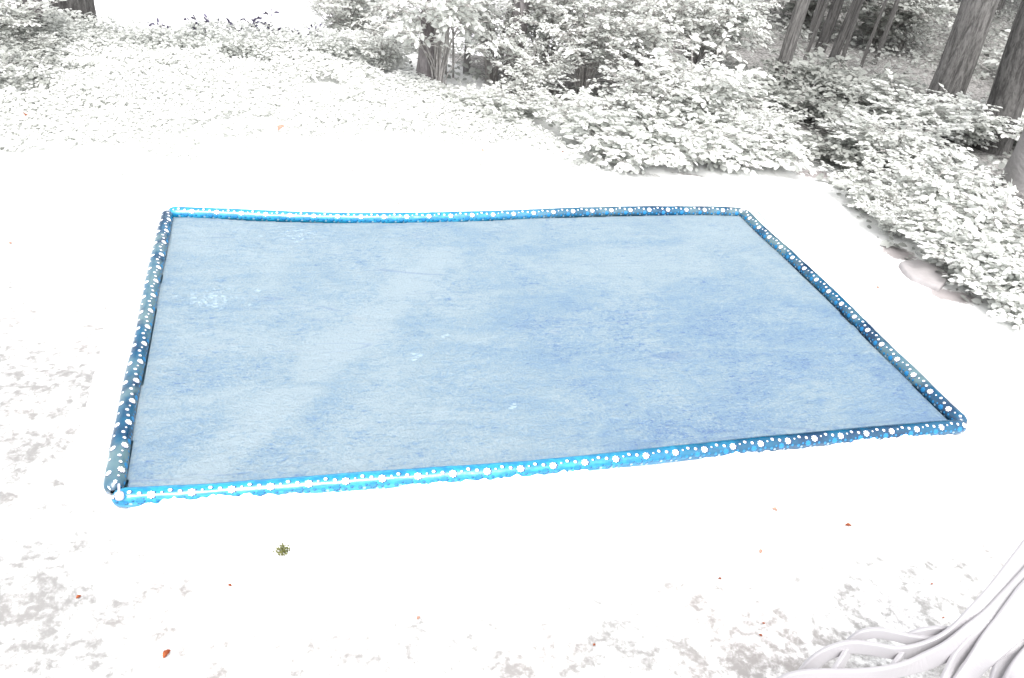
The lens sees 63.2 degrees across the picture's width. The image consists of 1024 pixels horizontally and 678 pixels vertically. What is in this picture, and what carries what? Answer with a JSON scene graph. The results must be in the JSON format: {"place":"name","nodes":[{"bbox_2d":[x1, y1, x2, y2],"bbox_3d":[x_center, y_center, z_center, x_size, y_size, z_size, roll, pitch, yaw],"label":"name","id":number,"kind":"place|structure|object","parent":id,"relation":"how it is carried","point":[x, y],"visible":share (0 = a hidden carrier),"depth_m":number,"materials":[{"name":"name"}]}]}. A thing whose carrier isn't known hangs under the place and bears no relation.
{"place":"outdoors","nodes":[
{"label":"outdoors","id":0,"kind":"place"},
{"bbox_2d":[16,0,45,27],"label":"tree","id":1,"kind":"object","parent":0,"point":[24,2],"visible":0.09,"depth_m":6.63,"materials":[{"name":"grey plant"}]},
{"bbox_2d":[5,0,591,55],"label":"lake","id":2,"kind":"structure","parent":0,"point":[174,13],"depth_m":10.46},
{"bbox_2d":[0,0,1023,677],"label":"ground","id":3,"kind":"structure","parent":0,"point":[630,586],"depth_m":3.02,"materials":[{"name":"white snow"}]},
{"bbox_2d":[0,0,65,42],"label":"leaved shrub","id":4,"kind":"object","parent":3,"relation":"on","point":[12,22],"visible":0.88,"depth_m":6.25,"materials":[{"name":"white plant"}]},
{"bbox_2d":[0,45,68,88],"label":"shrub","id":5,"kind":"object","parent":3,"relation":"on","point":[29,65],"visible":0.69,"depth_m":5.87,"materials":[{"name":"white plant"}]},
{"bbox_2d":[0,24,72,58],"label":"leaved shrub","id":6,"kind":"object","parent":3,"relation":"on","point":[43,42],"visible":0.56,"depth_m":6.24,"materials":[{"name":"grey plant"}]},
{"bbox_2d":[49,0,97,24],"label":"tree","id":7,"kind":"object","parent":3,"relation":"on","point":[85,7],"visible":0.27,"depth_m":7.04,"materials":[{"name":"grey plant"}]},
{"bbox_2d":[147,18,170,34],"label":"young shoot","id":8,"kind":"object","parent":3,"relation":"on","point":[160,25],"visible":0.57,"depth_m":6.98,"materials":[{"name":"white plant"}]},
{"bbox_2d":[162,649,170,658],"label":"fallen leaf","id":9,"kind":"object","parent":3,"relation":"on","point":[166,652],"visible":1,"depth_m":2.40,"materials":[{"name":"orange plant"}]},
{"bbox_2d":[1,6,375,73],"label":"crest undergrowth","id":10,"kind":"object","parent":3,"relation":"on","point":[55,21],"visible":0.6,"depth_m":6.89,"materials":[{"name":"grey plant"}]},
{"bbox_2d":[184,14,206,33],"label":"young shoot","id":11,"kind":"object","parent":3,"relation":"on","point":[194,18],"visible":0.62,"depth_m":6.99,"materials":[{"name":"white plant"}]},
{"bbox_2d":[203,13,227,32],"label":"young shoot","id":12,"kind":"object","parent":3,"relation":"on","point":[207,20],"visible":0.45,"depth_m":7.07,"materials":[{"name":"white plant"}]},
{"bbox_2d":[225,17,241,35],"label":"young shoot","id":13,"kind":"object","parent":3,"relation":"on","point":[229,21],"visible":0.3,"depth_m":7.07,"materials":[{"name":"white plant"}]},
{"bbox_2d":[240,17,261,35],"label":"young shoot","id":14,"kind":"object","parent":3,"relation":"on","point":[254,21],"visible":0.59,"depth_m":7.08,"materials":[{"name":"white plant"}]},
{"bbox_2d":[256,9,280,34],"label":"young shoot","id":15,"kind":"object","parent":3,"relation":"on","point":[264,23],"visible":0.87,"depth_m":7.12,"materials":[{"name":"white plant"}]},
{"bbox_2d":[272,542,289,555],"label":"seedling","id":16,"kind":"object","parent":3,"relation":"on","point":[282,548],"visible":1,"depth_m":2.75,"materials":[{"name":"green plant"}]},
{"bbox_2d":[0,22,612,181],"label":"bank undergrowth","id":17,"kind":"object","parent":3,"relation":"on","point":[207,64],"visible":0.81,"depth_m":5.95,"materials":[{"name":"plant"}]},
{"bbox_2d":[307,23,321,36],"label":"young shoot","id":18,"kind":"object","parent":3,"relation":"on","point":[315,27],"visible":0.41,"depth_m":7.27,"materials":[{"name":"white plant"}]},
{"bbox_2d":[285,0,410,39],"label":"leaved shrub","id":19,"kind":"object","parent":3,"relation":"on","point":[341,13],"visible":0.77,"depth_m":7.66,"materials":[{"name":"grey plant"}]},
{"bbox_2d":[316,0,420,47],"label":"dull shrub","id":20,"kind":"object","parent":3,"relation":"on","point":[401,12],"visible":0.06,"depth_m":8.33,"materials":[{"name":"grey plant"}]},
{"bbox_2d":[339,10,417,71],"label":"leaved shrub","id":21,"kind":"object","parent":3,"relation":"on","point":[380,43],"visible":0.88,"depth_m":7.03,"materials":[{"name":"white plant"}]},
{"bbox_2d":[415,0,440,80],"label":"tree","id":22,"kind":"object","parent":3,"relation":"on","point":[423,66],"visible":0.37,"depth_m":6.79,"materials":[{"name":"grey plant"}]},
{"bbox_2d":[396,7,478,54],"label":"dull shrub","id":23,"kind":"object","parent":3,"relation":"on","point":[413,49],"visible":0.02,"depth_m":9.41,"materials":[{"name":"grey plant"}]},
{"bbox_2d":[367,0,516,83],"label":"overhanging shrub","id":24,"kind":"object","parent":3,"relation":"on","point":[448,14],"visible":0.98,"depth_m":6.52,"materials":[{"name":"white plant"}]},
{"bbox_2d":[414,81,473,102],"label":"leaved shrub","id":25,"kind":"object","parent":3,"relation":"on","point":[447,93],"visible":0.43,"depth_m":6.61,"materials":[{"name":"grey plant"}]},
{"bbox_2d":[445,30,449,73],"bbox_3d":[-0.497,-3.219,6.746,0.091,2.200,0.041,1,34,-10],"label":"sapling","id":26,"kind":"object","parent":3,"relation":"on","point":[447,59],"visible":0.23,"depth_m":7.28,"materials":[{"name":"grey plant"}]},
{"bbox_2d":[452,30,453,77],"bbox_3d":[-0.475,-3.183,6.697,0.188,2.200,0.043,9,34,2],"label":"sapling","id":27,"kind":"object","parent":3,"relation":"on","point":[452,55],"visible":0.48,"depth_m":7.17,"materials":[{"name":"grey plant"}]},
{"bbox_2d":[463,15,472,73],"bbox_3d":[-0.183,-4.007,6.365,0.096,4.000,0.084,8,34,0],"label":"tree","id":28,"kind":"object","parent":3,"relation":"on","point":[467,61],"visible":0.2,"depth_m":7.36,"materials":[{"name":"grey plant"}]},
{"bbox_2d":[442,83,513,112],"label":"broadleaf shrub","id":29,"kind":"object","parent":3,"relation":"on","point":[467,96],"visible":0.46,"depth_m":6.50,"materials":[{"name":"white plant"}]},
{"bbox_2d":[458,0,562,83],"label":"overhanging shrub","id":30,"kind":"object","parent":3,"relation":"on","point":[504,31],"visible":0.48,"depth_m":6.93,"materials":[{"name":"white plant"}]},
{"bbox_2d":[464,78,561,133],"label":"broadleaf shrub","id":31,"kind":"object","parent":3,"relation":"on","point":[517,109],"visible":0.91,"depth_m":6.36,"materials":[{"name":"white plant"}]},
{"bbox_2d":[501,0,529,87],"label":"tree","id":32,"kind":"object","parent":3,"relation":"on","point":[521,5],"visible":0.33,"depth_m":6.92,"materials":[{"name":"grey plant"}]},
{"bbox_2d":[63,223,973,539],"bbox_3d":[0.109,-0.041,4.065,4.048,0.115,2.463,-2,35,-15],"label":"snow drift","id":33,"kind":"object","parent":3,"relation":"on","point":[173,517],"visible":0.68,"depth_m":3.17,"materials":[{"name":"white snow"}]},
{"bbox_2d":[103,206,967,507],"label":"inflatable rink","id":34,"kind":"structure","parent":3,"relation":"on","point":[275,352],"depth_m":3.84,"materials":[{"name":"plastic"}]},
{"bbox_2d":[490,32,581,102],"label":"leaved shrub","id":35,"kind":"object","parent":3,"relation":"on","point":[542,76],"visible":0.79,"depth_m":6.75,"materials":[{"name":"white plant"}]},
{"bbox_2d":[477,0,635,82],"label":"overhanging shrub","id":36,"kind":"object","parent":3,"relation":"on","point":[545,3],"visible":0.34,"depth_m":7.00,"materials":[{"name":"white plant"}]},
{"bbox_2d":[532,80,645,142],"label":"broadleaf shrub","id":37,"kind":"object","parent":3,"relation":"on","point":[596,108],"visible":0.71,"depth_m":6.13,"materials":[{"name":"white plant"}]},
{"bbox_2d":[517,0,669,95],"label":"overhanging shrub","id":38,"kind":"object","parent":3,"relation":"on","point":[590,60],"visible":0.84,"depth_m":6.81,"materials":[{"name":"white plant"}]},
{"bbox_2d":[579,0,647,50],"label":"leaved shrub","id":39,"kind":"object","parent":3,"relation":"on","point":[605,10],"depth_m":8.17,"materials":[{"name":"grey plant"}]},
{"bbox_2d":[550,109,693,174],"bbox_3d":[0.826,-1.423,5.989,1.046,0.367,1.148,10,34,3],"label":"shrub","id":40,"kind":"object","parent":3,"relation":"on","point":[634,157],"visible":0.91,"depth_m":5.85,"materials":[{"name":"white plant"}]},
{"bbox_2d":[581,0,725,92],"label":"overhanging shrub","id":41,"kind":"object","parent":3,"relation":"on","point":[676,6],"visible":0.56,"depth_m":7.01,"materials":[{"name":"white plant"}]},
{"bbox_2d":[588,40,720,129],"bbox_3d":[1.078,-1.906,6.454,0.965,0.714,0.981,-6,36,-20],"label":"leaved shrub","id":42,"kind":"object","parent":3,"relation":"on","point":[642,97],"visible":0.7,"depth_m":6.33,"materials":[{"name":"white plant"}]},
{"bbox_2d":[603,101,754,171],"bbox_3d":[1.240,-1.501,6.132,1.107,0.437,1.215,11,34,4],"label":"shrub","id":43,"kind":"object","parent":3,"relation":"on","point":[673,123],"visible":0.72,"depth_m":5.99,"materials":[{"name":"white plant"}]},
{"bbox_2d":[625,22,785,127],"bbox_3d":[1.466,-2.085,6.708,1.322,0.811,1.226,-14,40,-30],"label":"broadleaf shrub","id":44,"kind":"object","parent":3,"relation":"on","point":[721,79],"visible":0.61,"depth_m":6.53,"materials":[{"name":"white plant"}]},
{"bbox_2d":[390,0,1020,312],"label":"woodland undergrowth","id":45,"kind":"object","parent":3,"relation":"on","point":[886,243],"visible":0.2,"depth_m":9.12,"materials":[{"name":"plant"}]},
{"bbox_2d":[636,0,783,73],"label":"overhanging shrub","id":46,"kind":"object","parent":3,"relation":"on","point":[716,5],"visible":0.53,"depth_m":7.47,"materials":[{"name":"white plant"}]},
{"bbox_2d":[665,0,785,68],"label":"overhanging shrub","id":47,"kind":"object","parent":3,"relation":"on","point":[754,21],"visible":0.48,"depth_m":7.65,"materials":[{"name":"white plant"}]},
{"bbox_2d":[665,107,804,182],"bbox_3d":[1.589,-1.481,6.221,1.080,0.388,0.984,-24,45,-38],"label":"shrub","id":48,"kind":"object","parent":3,"relation":"on","point":[736,163],"visible":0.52,"depth_m":6.09,"materials":[{"name":"white plant"}]},
{"bbox_2d":[693,91,784,146],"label":"leaved shrub","id":49,"kind":"object","parent":3,"relation":"on","point":[760,117],"visible":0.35,"depth_m":6.40,"materials":[{"name":"white plant"}]},
{"bbox_2d":[700,74,786,108],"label":"broadleaf shrub","id":50,"kind":"object","parent":3,"relation":"on","point":[758,93],"visible":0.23,"depth_m":7.20,"materials":[{"name":"white plant"}]},
{"bbox_2d":[706,103,824,175],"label":"shrub","id":51,"kind":"object","parent":3,"relation":"on","point":[785,160],"visible":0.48,"depth_m":6.25,"materials":[{"name":"white plant"}]},
{"bbox_2d":[725,96,812,132],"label":"broadleaf shrub","id":52,"kind":"object","parent":3,"relation":"on","point":[786,117],"visible":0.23,"depth_m":6.97,"materials":[{"name":"grey plant"}]},
{"bbox_2d":[757,211,802,258],"bbox_3d":[1.716,-0.667,5.316,0.028,0.008,0.678,0,34,-11],"label":"plastic strip","id":53,"kind":"object","parent":3,"relation":"on","point":[777,231],"visible":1,"depth_m":5.32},
{"bbox_2d":[773,0,810,87],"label":"tree","id":54,"kind":"object","parent":3,"relation":"on","point":[792,35],"visible":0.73,"depth_m":7.98,"materials":[{"name":"grey plant"}]},
{"bbox_2d":[582,0,1021,56],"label":"distant thicket","id":55,"kind":"object","parent":3,"relation":"on","point":[946,26],"visible":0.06,"depth_m":10.49,"materials":[{"name":"grey plant"}]},
{"bbox_2d":[739,66,877,122],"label":"shrub","id":56,"kind":"object","parent":3,"relation":"on","point":[820,103],"visible":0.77,"depth_m":7.34,"materials":[{"name":"grey plant"}]},
{"bbox_2d":[771,0,852,26],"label":"dull shrub","id":57,"kind":"object","parent":3,"relation":"on","point":[790,5],"visible":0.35,"depth_m":10.70,"materials":[{"name":"grey plant"}]},
{"bbox_2d":[806,0,824,41],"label":"tree","id":58,"kind":"object","parent":3,"relation":"on","point":[818,9],"visible":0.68,"depth_m":9.99,"materials":[{"name":"grey plant"}]},
{"bbox_2d":[803,0,829,59],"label":"sapling","id":59,"kind":"object","parent":3,"relation":"on","point":[816,27],"visible":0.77,"depth_m":8.93,"materials":[{"name":"grey plant"}]},
{"bbox_2d":[814,0,843,52],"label":"tree","id":60,"kind":"object","parent":3,"relation":"on","point":[828,27],"visible":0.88,"depth_m":9.54,"materials":[{"name":"grey plant"}]},
{"bbox_2d":[760,45,900,102],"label":"shrub","id":61,"kind":"object","parent":3,"relation":"on","point":[782,73],"visible":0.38,"depth_m":7.99,"materials":[{"name":"grey plant"}]},
{"bbox_2d":[825,0,862,68],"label":"tree","id":62,"kind":"object","parent":3,"relation":"on","point":[842,35],"visible":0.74,"depth_m":8.54,"materials":[{"name":"grey plant"}]},
{"bbox_2d":[775,111,913,176],"bbox_3d":[2.614,-1.547,6.577,1.177,0.349,1.206,18,35,15],"label":"shrub","id":63,"kind":"object","parent":3,"relation":"on","point":[831,149],"visible":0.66,"depth_m":6.46,"materials":[{"name":"grey plant"}]},
{"bbox_2d":[839,0,863,66],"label":"sapling","id":64,"kind":"object","parent":3,"relation":"on","point":[848,40],"visible":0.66,"depth_m":8.88,"materials":[{"name":"grey plant"}]},
{"bbox_2d":[809,106,906,148],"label":"broadleaf shrub","id":65,"kind":"object","parent":3,"relation":"on","point":[834,119],"visible":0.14,"depth_m":7.00,"materials":[{"name":"grey plant"}]},
{"bbox_2d":[788,61,929,114],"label":"shrub","id":66,"kind":"object","parent":3,"relation":"on","point":[839,96],"visible":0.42,"depth_m":7.72,"materials":[{"name":"grey plant"}]},
{"bbox_2d":[858,0,887,70],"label":"sapling","id":67,"kind":"object","parent":3,"relation":"on","point":[873,33],"visible":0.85,"depth_m":8.89,"materials":[{"name":"grey plant"}]},
{"bbox_2d":[819,156,928,215],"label":"broadleaf shrub","id":68,"kind":"object","parent":3,"relation":"on","point":[861,192],"visible":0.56,"depth_m":5.80,"materials":[{"name":"grey plant"}]},
{"bbox_2d":[810,0,957,48],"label":"dull shrub","id":69,"kind":"object","parent":3,"relation":"on","point":[869,20],"visible":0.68,"depth_m":9.87,"materials":[{"name":"grey plant"}]},
{"bbox_2d":[872,0,899,64],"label":"sapling","id":70,"kind":"object","parent":3,"relation":"on","point":[888,26],"visible":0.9,"depth_m":9.31,"materials":[{"name":"grey plant"}]},
{"bbox_2d":[854,177,940,238],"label":"leaved shrub","id":71,"kind":"object","parent":3,"relation":"on","point":[890,213],"visible":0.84,"depth_m":5.46,"materials":[{"name":"white plant"}]},
{"bbox_2d":[836,68,959,135],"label":"broadleaf shrub","id":72,"kind":"object","parent":3,"relation":"on","point":[900,110],"visible":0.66,"depth_m":7.31,"materials":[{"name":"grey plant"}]},
{"bbox_2d":[818,104,980,172],"bbox_3d":[2.955,-1.513,6.452,1.264,0.487,1.187,-16,41,-32],"label":"broadleaf shrub","id":73,"kind":"object","parent":3,"relation":"on","point":[903,134],"visible":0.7,"depth_m":6.33,"materials":[{"name":"grey plant"}]},
{"bbox_2d":[776,539,1023,677],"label":"roots","id":74,"kind":"object","parent":3,"relation":"on","point":[981,635],"visible":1,"depth_m":2.19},
{"bbox_2d":[879,0,959,52],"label":"leaved shrub","id":75,"kind":"object","parent":3,"relation":"on","point":[912,28],"visible":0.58,"depth_m":9.93,"materials":[{"name":"grey plant"}]},
{"bbox_2d":[898,259,947,291],"bbox_3d":[2.494,-0.386,5.070,0.287,0.086,0.327,27,38,27],"label":"flagstone","id":76,"kind":"object","parent":3,"relation":"on","point":[924,273],"visible":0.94,"depth_m":5.01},
{"bbox_2d":[861,143,1003,213],"bbox_3d":[2.940,-1.077,5.756,0.899,0.528,0.969,-13,39,-28],"label":"broadleaf shrub","id":77,"kind":"object","parent":3,"relation":"on","point":[926,184],"visible":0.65,"depth_m":5.69,"materials":[{"name":"white plant"}]},
{"bbox_2d":[876,193,1023,278],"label":"broadleaf shrub","id":78,"kind":"object","parent":3,"relation":"on","point":[934,224],"visible":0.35,"depth_m":5.24,"materials":[{"name":"grey plant"}]},
{"bbox_2d":[909,143,999,189],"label":"dull shrub","id":79,"kind":"object","parent":3,"relation":"on","point":[957,161],"visible":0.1,"depth_m":6.24,"materials":[{"name":"grey plant"}]},
{"bbox_2d":[897,212,1023,291],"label":"shrub","id":80,"kind":"object","parent":3,"relation":"on","point":[943,257],"visible":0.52,"depth_m":5.01,"materials":[{"name":"white plant"}]},
{"bbox_2d":[926,0,999,112],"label":"tree","id":81,"kind":"object","parent":3,"relation":"on","point":[955,69],"visible":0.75,"depth_m":7.87,"materials":[{"name":"grey plant"}]},
{"bbox_2d":[907,83,1023,149],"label":"broadleaf shrub","id":82,"kind":"object","parent":3,"relation":"on","point":[974,132],"visible":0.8,"depth_m":7.16,"materials":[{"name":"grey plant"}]},
{"bbox_2d":[914,149,1023,213],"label":"broadleaf shrub","id":83,"kind":"object","parent":3,"relation":"on","point":[986,182],"visible":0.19,"depth_m":5.71,"materials":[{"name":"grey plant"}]},
{"bbox_2d":[918,180,1023,263],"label":"shrub","id":84,"kind":"object","parent":3,"relation":"on","point":[968,224],"visible":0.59,"depth_m":5.28,"materials":[{"name":"white plant"}]},
{"bbox_2d":[943,258,1023,343],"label":"shrub","id":85,"kind":"object","parent":3,"relation":"on","point":[1003,302],"visible":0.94,"depth_m":4.66,"materials":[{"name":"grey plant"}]},
{"bbox_2d":[985,45,1004,61],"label":"dull shrub","id":86,"kind":"object","parent":3,"relation":"on","point":[989,49],"visible":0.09,"depth_m":9.52,"materials":[{"name":"grey plant"}]},
{"bbox_2d":[968,233,1023,292],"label":"broadleaf shrub","id":87,"kind":"object","parent":3,"relation":"on","point":[1007,266],"visible":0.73,"depth_m":4.80,"materials":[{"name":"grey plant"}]},
{"bbox_2d":[982,29,1010,64],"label":"overhanging shrub","id":88,"kind":"object","parent":3,"relation":"on","point":[993,61],"visible":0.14,"depth_m":7.83,"materials":[{"name":"white plant"}]},
{"bbox_2d":[973,0,1023,155],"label":"tree","id":89,"kind":"object","parent":3,"relation":"on","point":[1006,94],"visible":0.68,"depth_m":7.00,"materials":[{"name":"grey plant"}]},
{"bbox_2d":[995,0,1005,14],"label":"tree","id":90,"kind":"object","parent":3,"relation":"on","point":[1001,4],"visible":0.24,"depth_m":12.98,"materials":[{"name":"grey plant"}]},
{"bbox_2d":[993,128,1023,226],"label":"tree","id":91,"kind":"object","parent":3,"relation":"on","point":[1013,169],"visible":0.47,"depth_m":5.73,"materials":[{"name":"grey plant"}]},
{"bbox_2d":[1013,109,1023,145],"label":"broadleaf shrub","id":92,"kind":"object","parent":3,"relation":"on","point":[1022,123],"visible":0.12,"depth_m":7.41,"materials":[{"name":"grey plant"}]}
]}

